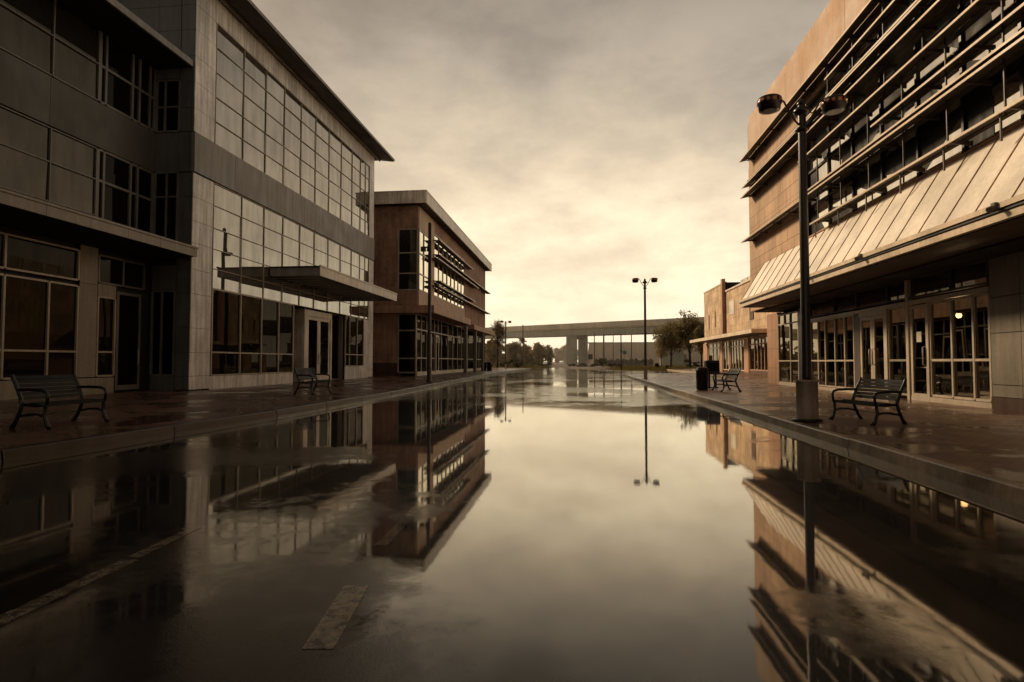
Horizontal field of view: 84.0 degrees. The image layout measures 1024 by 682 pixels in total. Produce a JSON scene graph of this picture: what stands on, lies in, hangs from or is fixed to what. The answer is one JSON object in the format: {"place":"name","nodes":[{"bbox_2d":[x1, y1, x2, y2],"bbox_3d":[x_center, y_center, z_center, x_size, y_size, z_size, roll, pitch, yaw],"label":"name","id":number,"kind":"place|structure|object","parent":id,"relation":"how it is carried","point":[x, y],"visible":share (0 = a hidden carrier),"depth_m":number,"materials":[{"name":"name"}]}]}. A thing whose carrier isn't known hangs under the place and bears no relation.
{"place":"outdoors","nodes":[
{"label":"outdoors","id":0,"kind":"place"},
{"bbox_2d":[0,368,526,448],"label":"pavement","id":1,"kind":"structure","parent":0,"point":[128,410],"depth_m":13.71,"materials":[{"name":"concrete"}]},
{"bbox_2d":[9,373,110,429],"bbox_3d":[-7.509,0.980,9.509,0.747,0.873,1.182,0,-2,7],"label":"park bench","id":2,"kind":"object","parent":1,"relation":"on","point":[40,385],"visible":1,"depth_m":9.45,"materials":[{"name":"metal"}]},
{"bbox_2d":[0,0,397,399],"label":"panel building","id":3,"kind":"structure","parent":1,"relation":"on","point":[186,195],"depth_m":19.95,"materials":[{"name":"grey concrete"}]},
{"bbox_2d":[0,273,79,379],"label":"window","id":4,"kind":"structure","parent":3,"relation":"in","point":[39,318],"depth_m":15.73,"materials":[{"name":"glass"}]},
{"bbox_2d":[0,232,80,280],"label":"window","id":5,"kind":"structure","parent":3,"relation":"in","point":[17,253],"depth_m":15.77,"materials":[{"name":"glass"}]},
{"bbox_2d":[0,105,97,215],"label":"window","id":6,"kind":"structure","parent":3,"relation":"in","point":[38,160],"depth_m":16.01,"materials":[{"name":"glass"}]},
{"bbox_2d":[0,0,100,100],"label":"window","id":7,"kind":"structure","parent":3,"relation":"in","point":[47,36],"depth_m":16.22,"materials":[{"name":"glass"}]},
{"bbox_2d":[95,296,116,376],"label":"window","id":8,"kind":"structure","parent":3,"relation":"in","point":[106,306],"depth_m":18.00,"materials":[{"name":"glass"}]},
{"bbox_2d":[98,254,144,289],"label":"window","id":9,"kind":"structure","parent":3,"relation":"in","point":[113,271],"depth_m":18.60,"materials":[{"name":"glass"}]},
{"bbox_2d":[96,148,153,233],"bbox_3d":[-12.769,-4.516,18.805,0.076,2.920,2.380,0,-2,7],"label":"window","id":10,"kind":"structure","parent":3,"relation":"in","point":[125,189],"depth_m":18.78,"materials":[{"name":"glass"}]},
{"bbox_2d":[98,32,156,131],"bbox_3d":[-12.766,-8.643,18.956,0.070,2.480,2.380,0,-2,7],"label":"window","id":11,"kind":"structure","parent":3,"relation":"in","point":[127,86],"depth_m":18.89,"materials":[{"name":"glass"}]},
{"bbox_2d":[114,291,140,389],"bbox_3d":[-12.702,0.009,18.854,0.115,3.200,1.020,0,-2,7],"label":"door","id":12,"kind":"structure","parent":3,"relation":"in","point":[128,305],"depth_m":18.84,"materials":[{"name":"glass"}]},
{"bbox_2d":[149,290,175,375],"bbox_3d":[-12.145,-0.277,19.795,0.900,2.980,0.071,0,-2,7],"label":"window","id":13,"kind":"structure","parent":3,"relation":"in","point":[163,303],"depth_m":19.81,"materials":[{"name":"glass"}]},
{"bbox_2d":[153,171,178,240],"bbox_3d":[-12.135,-4.484,19.947,0.920,2.920,0.070,0,-2,7],"label":"window","id":14,"kind":"structure","parent":3,"relation":"in","point":[166,184],"depth_m":19.97,"materials":[{"name":"glass"}]},
{"bbox_2d":[155,79,180,132],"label":"window","id":15,"kind":"structure","parent":3,"relation":"in","point":[168,92],"depth_m":20.10,"materials":[{"name":"glass"}]},
{"bbox_2d":[210,288,293,375],"bbox_3d":[-10.665,-0.225,23.805,0.070,3.225,6.075,0,-2,7],"label":"window","id":16,"kind":"structure","parent":3,"relation":"in","point":[250,334],"depth_m":23.29,"materials":[{"name":"glass"}]},
{"bbox_2d":[307,316,318,380],"bbox_3d":[-10.260,0.392,29.337,0.115,3.280,1.320,0,-2,7],"label":"door","id":17,"kind":"structure","parent":3,"relation":"in","point":[313,322],"depth_m":29.46,"materials":[{"name":"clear glass"}]},
{"bbox_2d":[318,318,329,379],"bbox_3d":[-10.107,0.441,30.667,0.115,3.280,1.320,0,-2,7],"label":"door","id":18,"kind":"structure","parent":3,"relation":"in","point":[324,324],"depth_m":30.72,"materials":[{"name":"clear glass"}]},
{"bbox_2d":[329,313,338,379],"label":"column","id":19,"kind":"structure","parent":3,"relation":"in","point":[335,318],"depth_m":32.38,"materials":[{"name":"metal"}]},
{"bbox_2d":[344,315,363,365],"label":"window","id":20,"kind":"structure","parent":3,"relation":"in","point":[354,326],"depth_m":34.13,"materials":[{"name":"glass"}]},
{"bbox_2d":[293,367,331,394],"bbox_3d":[-6.589,1.310,18.842,0.764,0.893,1.209,0,-2,10],"label":"park bench","id":21,"kind":"object","parent":1,"relation":"on","point":[303,373],"visible":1,"depth_m":18.70,"materials":[{"name":"metal"}]},
{"bbox_2d":[421,222,431,381],"bbox_3d":[-4.462,-2.048,29.650,0.631,8.360,0.312,0,-2,-10],"label":"light pole","id":22,"kind":"object","parent":1,"relation":"on","point":[428,247],"visible":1,"depth_m":29.60,"materials":[{"name":"black metal"}]},
{"bbox_2d":[487,362,491,370],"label":"litter bin","id":23,"kind":"object","parent":1,"relation":"on","point":[489,366],"visible":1,"depth_m":66.42,"materials":[{"name":"plastic"}]},
{"bbox_2d":[488,318,506,367],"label":"tree","id":24,"kind":"object","parent":1,"relation":"on","point":[499,329],"visible":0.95,"depth_m":96.70,"materials":[{"name":"green plant"}]},
{"bbox_2d":[500,320,510,368],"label":"street lamp","id":25,"kind":"object","parent":1,"relation":"on","point":[501,321],"visible":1,"depth_m":73.54,"materials":[{"name":"black metal"}]},
{"bbox_2d":[371,190,494,375],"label":"brick building","id":26,"kind":"structure","parent":0,"point":[461,264],"depth_m":42.37,"materials":[{"name":"brick"}]},
{"bbox_2d":[397,314,416,372],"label":"window","id":27,"kind":"structure","parent":26,"relation":"in","point":[407,323],"depth_m":41.28,"materials":[{"name":"glass"}]},
{"bbox_2d":[398,228,417,289],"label":"window","id":28,"kind":"structure","parent":26,"relation":"in","point":[407,238],"depth_m":41.40,"materials":[{"name":"glass"}]},
{"bbox_2d":[418,229,427,293],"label":"window","id":29,"kind":"structure","parent":26,"relation":"in","point":[423,238],"depth_m":42.41,"materials":[{"name":"glass"}]},
{"bbox_2d":[431,334,431,372],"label":"door","id":30,"kind":"structure","parent":26,"relation":"in","point":[431,334],"depth_m":45.06,"materials":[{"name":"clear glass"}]},
{"bbox_2d":[435,335,438,372],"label":"door","id":31,"kind":"structure","parent":26,"relation":"in","point":[437,337],"depth_m":46.98,"materials":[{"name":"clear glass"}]},
{"bbox_2d":[416,314,480,372],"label":"window","id":32,"kind":"structure","parent":26,"relation":"in","point":[451,337],"depth_m":50.51,"materials":[{"name":"glass"}]},
{"bbox_2d":[434,234,464,308],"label":"window","id":33,"kind":"structure","parent":26,"relation":"in","point":[440,273],"depth_m":50.30,"materials":[{"name":"glass"}]},
{"bbox_2d":[0,367,1023,681],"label":"road","id":34,"kind":"structure","parent":0,"point":[586,525],"depth_m":3.62,"materials":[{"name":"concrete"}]},
{"bbox_2d":[0,559,136,625],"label":"road marking","id":35,"kind":"object","parent":34,"relation":"on","point":[16,612],"visible":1,"depth_m":3.02,"materials":[{"name":"paint"}]},
{"bbox_2d":[128,527,200,556],"bbox_3d":[-2.344,1.360,3.871,0.090,0.001,0.652,0,-2,2],"label":"road marking","id":36,"kind":"object","parent":34,"relation":"on","point":[158,545],"visible":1,"depth_m":3.83,"materials":[{"name":"paint"}]},
{"bbox_2d":[0,377,482,468],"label":"gutter line","id":37,"kind":"object","parent":34,"relation":"on","point":[190,434],"visible":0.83,"depth_m":9.05,"materials":[{"name":"grey concrete"}]},
{"bbox_2d":[0,369,529,467],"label":"gutter","id":38,"kind":"object","parent":34,"relation":"on","point":[37,458],"visible":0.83,"depth_m":9.39,"materials":[{"name":"concrete"}]},
{"bbox_2d":[0,368,531,461],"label":"kerb","id":39,"kind":"structure","parent":34,"relation":"on","point":[25,451],"depth_m":9.66,"materials":[{"name":"concrete"}]},
{"bbox_2d":[302,585,368,648],"bbox_3d":[-0.836,1.319,2.757,0.135,0.001,0.687,0,-2,-2],"label":"road marking","id":40,"kind":"object","parent":34,"relation":"on","point":[329,630],"visible":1,"depth_m":2.69,"materials":[{"name":"paint"}]},
{"bbox_2d":[348,462,392,486],"bbox_3d":[-1.524,1.446,6.231,0.100,0.001,1.434,0,-2,3],"label":"road marking","id":41,"kind":"object","parent":34,"relation":"on","point":[360,481],"visible":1,"depth_m":6.09,"materials":[{"name":"paint"}]},
{"bbox_2d":[375,506,422,544],"bbox_3d":[-0.831,1.375,4.286,0.085,0.001,1.021,0,-2,4],"label":"road marking","id":42,"kind":"object","parent":34,"relation":"on","point":[398,526],"visible":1,"depth_m":4.21,"materials":[{"name":"paint"}]},
{"bbox_2d":[566,366,606,368],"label":"planting bed","id":43,"kind":"object","parent":34,"relation":"on","point":[590,367],"visible":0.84,"depth_m":102.38,"materials":[{"name":"green plant"}]},
{"bbox_2d":[577,363,587,366],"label":"shrub","id":44,"kind":"object","parent":43,"relation":"on","point":[582,364],"visible":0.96,"depth_m":108.93,"materials":[{"name":"green plant"}]},
{"bbox_2d":[588,354,592,365],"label":"road sign","id":45,"kind":"object","parent":43,"relation":"on","point":[590,356],"visible":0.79,"depth_m":116.79,"materials":[{"name":"metal"}]},
{"bbox_2d":[594,334,594,363],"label":"utility pole","id":46,"kind":"object","parent":34,"relation":"on","point":[594,348],"visible":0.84,"depth_m":126.64,"materials":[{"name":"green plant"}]},
{"bbox_2d":[603,334,604,366],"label":"utility pole","id":47,"kind":"object","parent":34,"relation":"on","point":[603,351],"visible":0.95,"depth_m":130.31,"materials":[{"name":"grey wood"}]},
{"bbox_2d":[620,334,621,369],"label":"utility pole","id":48,"kind":"object","parent":34,"relation":"on","point":[620,352],"visible":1,"depth_m":76.77,"materials":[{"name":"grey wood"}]},
{"bbox_2d":[623,376,1023,520],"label":"gutter line","id":49,"kind":"object","parent":34,"relation":"on","point":[878,468],"visible":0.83,"depth_m":6.12,"materials":[{"name":"concrete"}]},
{"bbox_2d":[624,370,1023,519],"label":"gutter","id":50,"kind":"object","parent":34,"relation":"on","point":[999,504],"visible":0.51,"depth_m":6.43,"materials":[{"name":"concrete"}]},
{"bbox_2d":[627,369,1023,505],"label":"kerb","id":51,"kind":"structure","parent":34,"relation":"on","point":[1001,488],"depth_m":6.80,"materials":[{"name":"concrete"}]},
{"bbox_2d":[492,366,553,368],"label":"lawn","id":52,"kind":"structure","parent":0,"point":[525,367],"depth_m":103.26,"materials":[{"name":"green plant"}]},
{"bbox_2d":[485,337,500,365],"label":"tree","id":53,"kind":"object","parent":52,"relation":"on","point":[490,352],"visible":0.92,"depth_m":104.55,"materials":[{"name":"green plant"}]},
{"bbox_2d":[502,360,512,366],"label":"shrub","id":54,"kind":"object","parent":52,"relation":"on","point":[509,362],"visible":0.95,"depth_m":98.69,"materials":[{"name":"green plant"}]},
{"bbox_2d":[506,341,521,365],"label":"tree","id":55,"kind":"object","parent":52,"relation":"on","point":[513,348],"visible":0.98,"depth_m":115.90,"materials":[{"name":"green plant"}]},
{"bbox_2d":[515,358,522,367],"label":"shrub","id":56,"kind":"object","parent":52,"relation":"on","point":[517,364],"visible":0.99,"depth_m":97.15,"materials":[{"name":"green plant"}]},
{"bbox_2d":[522,325,523,365],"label":"utility pole","id":57,"kind":"object","parent":52,"relation":"on","point":[522,348],"visible":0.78,"depth_m":105.42,"materials":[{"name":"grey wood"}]},
{"bbox_2d":[517,344,531,364],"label":"tree","id":58,"kind":"object","parent":52,"relation":"on","point":[525,346],"visible":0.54,"depth_m":123.74,"materials":[{"name":"green plant"}]},
{"bbox_2d":[529,342,547,364],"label":"tree","id":59,"kind":"object","parent":52,"relation":"on","point":[539,352],"visible":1,"depth_m":119.20,"materials":[{"name":"green plant"}]},
{"bbox_2d":[545,345,554,364],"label":"tree","id":60,"kind":"object","parent":52,"relation":"on","point":[550,349],"visible":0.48,"depth_m":127.49,"materials":[{"name":"green plant"}]},
{"bbox_2d":[251,0,829,361],"label":"sky","id":61,"kind":"structure","parent":0,"point":[585,148],"materials":[{"name":"beige"}]},
{"bbox_2d":[542,362,703,366],"bbox_3d":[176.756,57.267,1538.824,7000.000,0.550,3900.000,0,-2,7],"label":"ground","id":62,"kind":"structure","parent":0,"point":[560,364],"depth_m":157.53,"materials":[{"name":"grey concrete"}]},
{"bbox_2d":[485,336,551,365],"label":"woodland","id":63,"kind":"object","parent":62,"relation":"on","point":[501,357],"visible":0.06,"depth_m":123.50,"materials":[{"name":"green plant"}]},
{"bbox_2d":[553,348,562,363],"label":"tree","id":64,"kind":"object","parent":62,"relation":"on","point":[557,358],"visible":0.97,"depth_m":233.29,"materials":[{"name":"green plant"}]},
{"bbox_2d":[560,345,565,363],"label":"tree","id":65,"kind":"object","parent":62,"relation":"on","point":[563,351],"visible":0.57,"depth_m":232.66,"materials":[{"name":"green plant"}]},
{"bbox_2d":[485,317,703,365],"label":"bridge","id":66,"kind":"structure","parent":62,"relation":"on","point":[572,333],"depth_m":154.09,"materials":[{"name":"concrete"}]},
{"bbox_2d":[588,342,703,363],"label":"retaining wall","id":67,"kind":"structure","parent":62,"relation":"on","point":[638,350],"depth_m":221.82,"materials":[{"name":"grey concrete"}]},
{"bbox_2d":[660,354,687,364],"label":"pale building","id":68,"kind":"structure","parent":62,"relation":"on","point":[685,357],"depth_m":145.81,"materials":[{"name":"concrete"}]},
{"bbox_2d":[608,366,703,369],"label":"lawn","id":69,"kind":"structure","parent":0,"point":[638,368],"depth_m":84.42,"materials":[{"name":"green plant"}]},
{"bbox_2d":[492,365,700,367],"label":"grass","id":70,"kind":"structure","parent":69,"relation":"on","point":[623,366],"depth_m":99.95,"materials":[{"name":"green plant"}]},
{"bbox_2d":[613,334,613,363],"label":"utility pole","id":71,"kind":"object","parent":69,"relation":"on","point":[613,348],"visible":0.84,"depth_m":124.23,"materials":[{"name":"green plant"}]},
{"bbox_2d":[595,358,653,365],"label":"hedge","id":72,"kind":"object","parent":69,"relation":"on","point":[636,361],"visible":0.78,"depth_m":132.44,"materials":[{"name":"green plant"}]},
{"bbox_2d":[631,333,631,364],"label":"utility pole","id":73,"kind":"object","parent":69,"relation":"on","point":[631,348],"visible":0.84,"depth_m":121.78,"materials":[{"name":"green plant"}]},
{"bbox_2d":[654,338,668,365],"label":"tree","id":74,"kind":"object","parent":69,"relation":"on","point":[660,353],"visible":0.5,"depth_m":107.16,"materials":[{"name":"green plant"}]},
{"bbox_2d":[652,320,685,366],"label":"tree","id":75,"kind":"object","parent":69,"relation":"on","point":[669,342],"visible":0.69,"depth_m":93.91,"materials":[{"name":"green plant"}]},
{"bbox_2d":[670,309,703,366],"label":"tree","id":76,"kind":"object","parent":69,"relation":"on","point":[684,334],"visible":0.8,"depth_m":90.00,"materials":[{"name":"green plant"}]},
{"bbox_2d":[692,325,704,366],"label":"tree","id":77,"kind":"object","parent":69,"relation":"on","point":[697,334],"visible":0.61,"depth_m":85.28,"materials":[{"name":"green plant"}]},
{"bbox_2d":[694,372,767,380],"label":"pavement","id":78,"kind":"structure","parent":0,"point":[755,376],"depth_m":39.90,"materials":[{"name":"concrete"}]},
{"bbox_2d":[690,276,782,373],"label":"building","id":79,"kind":"structure","parent":78,"relation":"on","point":[735,333],"depth_m":56.40,"materials":[{"name":"beige stone"}]},
{"bbox_2d":[709,311,715,329],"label":"slit window","id":80,"kind":"structure","parent":79,"relation":"in","point":[715,311],"depth_m":63.91,"materials":[{"name":"glass"}]},
{"bbox_2d":[708,342,719,360],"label":"window","id":81,"kind":"structure","parent":79,"relation":"in","point":[713,348],"depth_m":64.85,"materials":[{"name":"glass"}]},
{"bbox_2d":[723,341,728,369],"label":"window","id":82,"kind":"structure","parent":79,"relation":"in","point":[725,344],"depth_m":59.60,"materials":[{"name":"glass"}]},
{"bbox_2d":[730,339,743,370],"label":"window","id":83,"kind":"structure","parent":79,"relation":"in","point":[736,346],"depth_m":55.16,"materials":[{"name":"glass"}]},
{"bbox_2d":[749,308,753,319],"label":"window","id":84,"kind":"structure","parent":79,"relation":"in","point":[751,314],"depth_m":50.99,"materials":[{"name":"glass"}]},
{"bbox_2d":[749,336,767,370],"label":"window","id":85,"kind":"structure","parent":79,"relation":"in","point":[758,359],"depth_m":48.74,"materials":[{"name":"glass"}]},
{"bbox_2d":[630,369,1023,483],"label":"pavement","id":86,"kind":"structure","parent":0,"point":[987,441],"depth_m":9.72,"materials":[{"name":"concrete"}]},
{"bbox_2d":[632,278,657,378],"bbox_3d":[8.575,-0.844,36.616,1.635,6.504,0.435,0,-2,7],"label":"street lamp","id":87,"kind":"object","parent":86,"relation":"on","point":[636,280],"visible":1,"depth_m":36.56,"materials":[{"name":"black metal"}]},
{"bbox_2d":[696,367,707,389],"bbox_3d":[7.244,1.418,21.678,0.470,0.850,0.470,0,-2,7],"label":"litter bin","id":88,"kind":"object","parent":86,"relation":"on","point":[701,378],"visible":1,"depth_m":21.49,"materials":[{"name":"plastic"}]},
{"bbox_2d":[704,360,719,387],"bbox_3d":[8.018,1.325,22.819,0.520,1.100,0.465,0,-2,7],"label":"newspaper box","id":89,"kind":"object","parent":86,"relation":"on","point":[713,366],"visible":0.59,"depth_m":22.61,"materials":[{"name":"plastic"}]},
{"bbox_2d":[708,363,717,370],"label":"window","id":90,"kind":"structure","parent":89,"relation":"in","point":[711,366],"depth_m":22.60,"materials":[{"name":"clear glass"}]},
{"bbox_2d":[711,367,741,391],"bbox_3d":[7.681,1.378,20.423,0.747,0.873,1.182,0,-2,4],"label":"park bench","id":91,"kind":"object","parent":86,"relation":"on","point":[730,375],"visible":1,"depth_m":20.17,"materials":[{"name":"metal"}]},
{"bbox_2d":[757,93,846,421],"bbox_3d":[5.343,-1.535,10.391,1.635,5.967,0.500,0,-2,-1],"label":"street lamp","id":92,"kind":"object","parent":86,"relation":"on","point":[807,403],"visible":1,"depth_m":10.33,"materials":[{"name":"black metal"}]},
{"bbox_2d":[828,377,907,425],"bbox_3d":[6.202,1.040,9.957,0.679,0.793,1.075,0,-2,-7],"label":"park bench","id":93,"kind":"object","parent":86,"relation":"on","point":[878,392],"visible":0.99,"depth_m":9.89,"materials":[{"name":"metal"}]},
{"bbox_2d":[738,0,1023,411],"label":"stone building","id":94,"kind":"structure","parent":86,"relation":"on","point":[915,165],"depth_m":13.59,"materials":[{"name":"brown stone"}]},
{"bbox_2d":[777,311,798,383],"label":"window","id":95,"kind":"structure","parent":94,"relation":"in","point":[788,368],"depth_m":23.40,"materials":[{"name":"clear glass"}]},
{"bbox_2d":[811,315,854,387],"bbox_3d":[10.896,0.400,19.422,0.052,2.350,3.370,0,-2,7],"label":"window","id":96,"kind":"structure","parent":94,"relation":"in","point":[831,370],"depth_m":19.28,"materials":[{"name":"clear glass"}]},
{"bbox_2d":[860,316,873,391],"bbox_3d":[10.574,0.421,16.986,0.115,2.280,0.710,0,-2,7],"label":"door","id":97,"kind":"structure","parent":94,"relation":"in","point":[866,343],"depth_m":17.02,"materials":[{"name":"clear glass"}]},
{"bbox_2d":[872,314,885,389],"bbox_3d":[10.491,0.395,16.266,0.115,2.280,0.700,0,-2,7],"label":"door","id":98,"kind":"structure","parent":94,"relation":"in","point":[878,329],"depth_m":16.34,"materials":[{"name":"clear glass"}]},
{"bbox_2d":[887,306,906,395],"bbox_3d":[10.426,0.261,15.342,0.049,2.375,0.955,0,-2,7],"label":"window","id":99,"kind":"structure","parent":94,"relation":"in","point":[896,315],"depth_m":15.43,"materials":[{"name":"glass"}]},
{"bbox_2d":[806,0,1023,235],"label":"ribbon window","id":100,"kind":"structure","parent":94,"relation":"in","point":[830,198],"depth_m":12.89,"materials":[{"name":"black glass"}]},
{"bbox_2d":[916,332,921,341],"bbox_3d":[10.298,-0.104,14.393,0.006,0.260,0.200,0,-2,7],"label":"paper notice","id":101,"kind":"object","parent":94,"relation":"attached to","point":[918,336],"visible":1,"depth_m":14.41,"materials":[{"name":"white paper"}]},
{"bbox_2d":[910,304,928,396],"bbox_3d":[10.272,0.275,14.362,0.115,2.380,0.720,0,-2,7],"label":"door","id":102,"kind":"structure","parent":94,"relation":"in","point":[918,316],"depth_m":14.39,"materials":[{"name":"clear glass"}]},
{"bbox_2d":[928,292,993,401],"bbox_3d":[10.150,0.162,12.919,0.054,2.315,2.075,0,-2,7],"label":"window","id":103,"kind":"structure","parent":94,"relation":"in","point":[953,322],"depth_m":12.85,"materials":[{"name":"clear glass"}]}
]}

